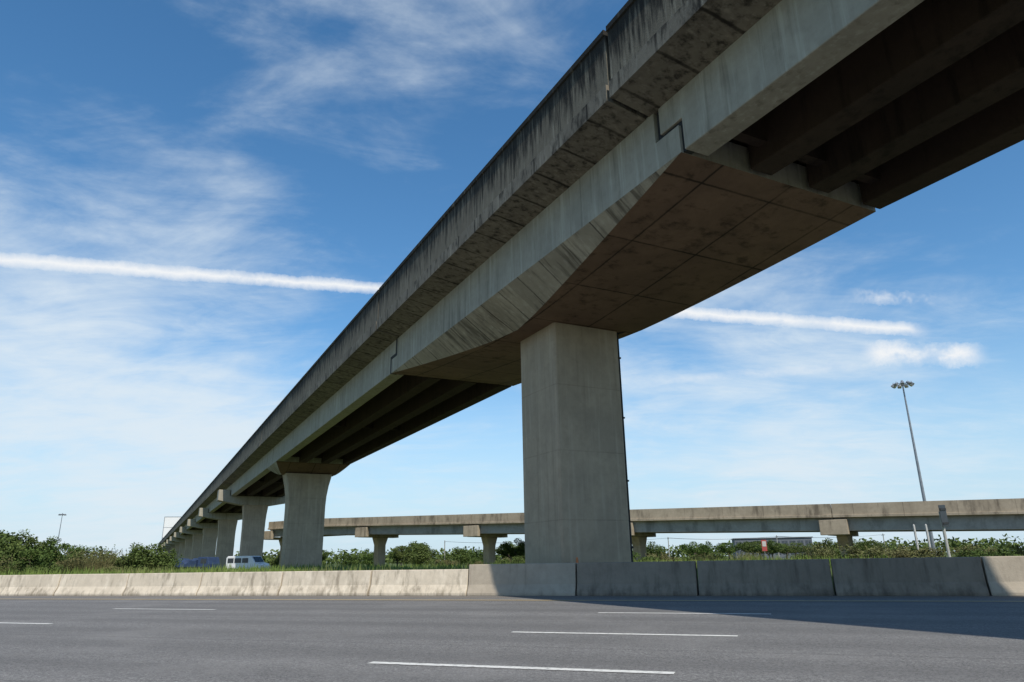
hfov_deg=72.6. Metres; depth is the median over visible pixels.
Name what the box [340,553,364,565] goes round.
bush
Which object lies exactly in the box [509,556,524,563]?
bush
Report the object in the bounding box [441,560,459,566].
bush
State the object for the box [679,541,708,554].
tree
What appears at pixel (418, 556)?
bush
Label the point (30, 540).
tree
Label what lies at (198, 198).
sky
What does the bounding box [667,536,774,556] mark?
utility pole
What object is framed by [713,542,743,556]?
tree
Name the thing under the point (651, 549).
bush
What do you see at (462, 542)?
utility pole
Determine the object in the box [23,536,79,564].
tree
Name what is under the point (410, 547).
tree
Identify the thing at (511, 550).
tree
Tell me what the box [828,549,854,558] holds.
bush
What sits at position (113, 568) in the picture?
bush
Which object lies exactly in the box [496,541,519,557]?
tree
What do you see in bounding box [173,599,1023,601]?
shoulder line
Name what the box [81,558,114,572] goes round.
tall grass clump
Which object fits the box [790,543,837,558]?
tall grass clump
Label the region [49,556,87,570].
bush
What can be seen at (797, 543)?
tree
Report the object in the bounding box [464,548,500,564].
bush
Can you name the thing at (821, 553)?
bush
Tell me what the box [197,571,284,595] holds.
concrete barrier
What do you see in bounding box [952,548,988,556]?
bush
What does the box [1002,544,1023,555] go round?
bush
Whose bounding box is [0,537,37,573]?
bush
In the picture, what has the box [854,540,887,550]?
tree
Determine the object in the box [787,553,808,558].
bush
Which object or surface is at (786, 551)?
tree
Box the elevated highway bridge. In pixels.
[158,0,1023,568]
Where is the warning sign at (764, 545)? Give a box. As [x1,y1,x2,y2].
[761,540,766,555]
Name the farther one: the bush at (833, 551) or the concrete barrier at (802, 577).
the bush at (833, 551)
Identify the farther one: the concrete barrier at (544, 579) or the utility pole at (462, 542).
the utility pole at (462, 542)
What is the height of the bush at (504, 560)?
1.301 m
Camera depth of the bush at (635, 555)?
53.87 m
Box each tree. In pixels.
[0,529,29,560]
[3,529,46,560]
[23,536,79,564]
[322,550,330,560]
[388,546,404,564]
[391,545,410,565]
[403,542,424,556]
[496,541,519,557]
[496,544,515,560]
[500,538,524,555]
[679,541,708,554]
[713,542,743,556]
[736,542,765,555]
[743,541,768,556]
[755,539,787,557]
[777,543,800,558]
[783,541,807,555]
[800,542,817,552]
[835,539,871,550]
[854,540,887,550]
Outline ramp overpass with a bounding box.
[264,498,1023,567]
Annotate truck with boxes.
[175,557,219,569]
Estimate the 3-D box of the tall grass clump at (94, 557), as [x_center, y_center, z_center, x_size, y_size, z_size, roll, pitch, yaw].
[-31.907,17.244,53.452,4.206,2.426,4.039,8,-20,-27]
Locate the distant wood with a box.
[96,533,1023,565]
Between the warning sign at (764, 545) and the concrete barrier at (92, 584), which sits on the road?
the concrete barrier at (92, 584)
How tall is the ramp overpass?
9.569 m
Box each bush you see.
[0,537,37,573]
[5,545,63,574]
[23,564,64,573]
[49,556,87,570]
[59,545,116,563]
[62,547,97,567]
[93,564,122,573]
[104,553,157,571]
[117,541,172,569]
[129,542,174,572]
[167,549,183,570]
[269,552,279,566]
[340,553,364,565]
[359,548,385,565]
[393,541,434,565]
[399,544,441,565]
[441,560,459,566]
[442,547,472,564]
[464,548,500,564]
[466,557,483,565]
[494,558,508,563]
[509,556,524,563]
[633,552,651,561]
[646,541,666,555]
[646,552,668,559]
[661,556,679,560]
[685,554,712,560]
[689,541,717,556]
[705,549,727,559]
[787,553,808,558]
[806,545,841,558]
[816,538,854,554]
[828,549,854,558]
[835,543,891,558]
[876,545,916,557]
[880,548,938,557]
[885,549,916,557]
[914,545,952,557]
[944,544,991,556]
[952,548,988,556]
[970,549,1016,556]
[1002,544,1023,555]
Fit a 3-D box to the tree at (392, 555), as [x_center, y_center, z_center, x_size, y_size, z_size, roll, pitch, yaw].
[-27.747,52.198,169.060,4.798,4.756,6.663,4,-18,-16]
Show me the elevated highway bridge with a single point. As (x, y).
(650, 162)
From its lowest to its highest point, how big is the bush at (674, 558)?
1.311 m
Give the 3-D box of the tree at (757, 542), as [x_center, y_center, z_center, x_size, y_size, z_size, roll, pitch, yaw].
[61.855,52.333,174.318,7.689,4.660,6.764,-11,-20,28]
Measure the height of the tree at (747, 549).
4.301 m
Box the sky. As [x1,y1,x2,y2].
[0,0,1023,562]
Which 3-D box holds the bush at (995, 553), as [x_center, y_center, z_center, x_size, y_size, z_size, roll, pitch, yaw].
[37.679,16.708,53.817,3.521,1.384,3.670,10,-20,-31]
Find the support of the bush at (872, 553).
on the grass verge
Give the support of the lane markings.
on the road
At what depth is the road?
10.46 m
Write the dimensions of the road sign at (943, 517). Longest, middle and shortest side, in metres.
3.300 x 1.240 x 0.229 m
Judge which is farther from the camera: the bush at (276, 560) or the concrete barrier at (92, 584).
the bush at (276, 560)
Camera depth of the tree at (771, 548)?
150.02 m
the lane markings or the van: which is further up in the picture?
the van
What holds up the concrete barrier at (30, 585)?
on the road
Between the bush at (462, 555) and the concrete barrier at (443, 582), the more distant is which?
the bush at (462, 555)
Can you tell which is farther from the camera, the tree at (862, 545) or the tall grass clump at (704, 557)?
the tree at (862, 545)
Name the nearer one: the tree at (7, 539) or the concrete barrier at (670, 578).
the concrete barrier at (670, 578)
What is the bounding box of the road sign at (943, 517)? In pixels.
[938,505,950,556]
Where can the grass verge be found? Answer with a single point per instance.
(337, 568)
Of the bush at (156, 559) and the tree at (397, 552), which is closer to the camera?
the bush at (156, 559)
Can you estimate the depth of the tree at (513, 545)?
146.73 m
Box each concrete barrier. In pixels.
[0,574,61,595]
[54,573,130,595]
[123,572,203,595]
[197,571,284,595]
[279,570,372,595]
[369,569,468,595]
[467,563,576,595]
[577,561,698,595]
[697,559,834,595]
[830,557,989,595]
[980,556,1023,595]
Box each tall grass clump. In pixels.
[0,556,31,574]
[54,549,103,572]
[68,549,126,570]
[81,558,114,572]
[83,547,127,568]
[688,552,720,560]
[728,551,771,559]
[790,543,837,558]
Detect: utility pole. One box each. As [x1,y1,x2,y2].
[444,540,517,559]
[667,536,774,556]
[776,534,884,556]
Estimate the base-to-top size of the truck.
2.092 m
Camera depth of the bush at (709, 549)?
159.18 m
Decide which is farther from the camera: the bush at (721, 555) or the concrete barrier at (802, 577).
the bush at (721, 555)
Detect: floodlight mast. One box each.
[57,513,65,545]
[891,380,935,548]
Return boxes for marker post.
[913,524,918,549]
[925,524,931,550]
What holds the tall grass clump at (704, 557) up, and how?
on the grass verge
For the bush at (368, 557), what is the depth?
156.21 m
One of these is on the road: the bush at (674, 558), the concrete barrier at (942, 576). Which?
the concrete barrier at (942, 576)
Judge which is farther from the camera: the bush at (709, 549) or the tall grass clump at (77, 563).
the bush at (709, 549)
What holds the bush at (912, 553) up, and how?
on the grass verge
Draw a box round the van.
[226,556,269,569]
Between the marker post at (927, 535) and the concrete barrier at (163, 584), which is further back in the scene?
the marker post at (927, 535)
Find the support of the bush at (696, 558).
on the grass verge
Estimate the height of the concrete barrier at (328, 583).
0.860 m
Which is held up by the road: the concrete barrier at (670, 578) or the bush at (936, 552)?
the concrete barrier at (670, 578)
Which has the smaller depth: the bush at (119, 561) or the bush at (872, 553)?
the bush at (872, 553)
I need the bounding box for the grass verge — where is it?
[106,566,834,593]
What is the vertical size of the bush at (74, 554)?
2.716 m
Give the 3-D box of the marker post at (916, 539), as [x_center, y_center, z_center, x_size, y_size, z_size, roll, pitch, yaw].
[33.399,16.837,57.419,0.280,3.400,0.280,-1,-17,0]
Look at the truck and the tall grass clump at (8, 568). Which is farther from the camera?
the truck
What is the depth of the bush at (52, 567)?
50.31 m
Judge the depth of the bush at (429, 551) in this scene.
170.15 m
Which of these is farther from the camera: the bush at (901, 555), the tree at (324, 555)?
the tree at (324, 555)
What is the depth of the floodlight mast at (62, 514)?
291.14 m
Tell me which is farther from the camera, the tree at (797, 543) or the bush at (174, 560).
the tree at (797, 543)
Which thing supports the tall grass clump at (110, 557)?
on the grass verge
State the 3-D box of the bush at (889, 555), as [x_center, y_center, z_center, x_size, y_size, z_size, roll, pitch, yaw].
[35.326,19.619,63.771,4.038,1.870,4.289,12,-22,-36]
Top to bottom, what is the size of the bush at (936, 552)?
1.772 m
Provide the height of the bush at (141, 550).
3.119 m
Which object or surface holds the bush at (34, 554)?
on the grass verge
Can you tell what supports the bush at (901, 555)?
on the grass verge
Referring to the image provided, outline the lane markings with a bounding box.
[0,608,749,673]
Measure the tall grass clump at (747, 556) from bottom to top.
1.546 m
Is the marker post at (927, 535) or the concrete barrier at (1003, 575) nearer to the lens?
the concrete barrier at (1003, 575)
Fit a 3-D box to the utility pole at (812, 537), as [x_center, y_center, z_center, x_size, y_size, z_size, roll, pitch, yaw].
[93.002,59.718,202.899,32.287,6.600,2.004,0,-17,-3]
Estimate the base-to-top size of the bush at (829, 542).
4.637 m
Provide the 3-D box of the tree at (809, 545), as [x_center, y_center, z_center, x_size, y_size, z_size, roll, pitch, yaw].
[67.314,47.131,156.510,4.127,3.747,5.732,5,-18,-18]
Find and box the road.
[0,595,1023,681]
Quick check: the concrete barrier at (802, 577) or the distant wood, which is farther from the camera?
the distant wood
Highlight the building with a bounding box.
[731,536,812,558]
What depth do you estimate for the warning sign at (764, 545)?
55.48 m
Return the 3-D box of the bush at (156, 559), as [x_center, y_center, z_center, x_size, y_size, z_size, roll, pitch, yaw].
[-29.387,18.102,57.230,3.438,3.018,3.860,-1,-17,1]
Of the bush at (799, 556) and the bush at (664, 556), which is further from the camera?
the bush at (664, 556)
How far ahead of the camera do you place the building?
207.71 m
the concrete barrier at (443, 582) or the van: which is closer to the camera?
the concrete barrier at (443, 582)
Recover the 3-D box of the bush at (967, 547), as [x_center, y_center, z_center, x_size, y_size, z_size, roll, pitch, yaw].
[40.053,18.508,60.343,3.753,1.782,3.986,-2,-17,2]
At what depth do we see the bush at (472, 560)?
88.55 m
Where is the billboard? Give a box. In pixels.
[162,517,180,538]

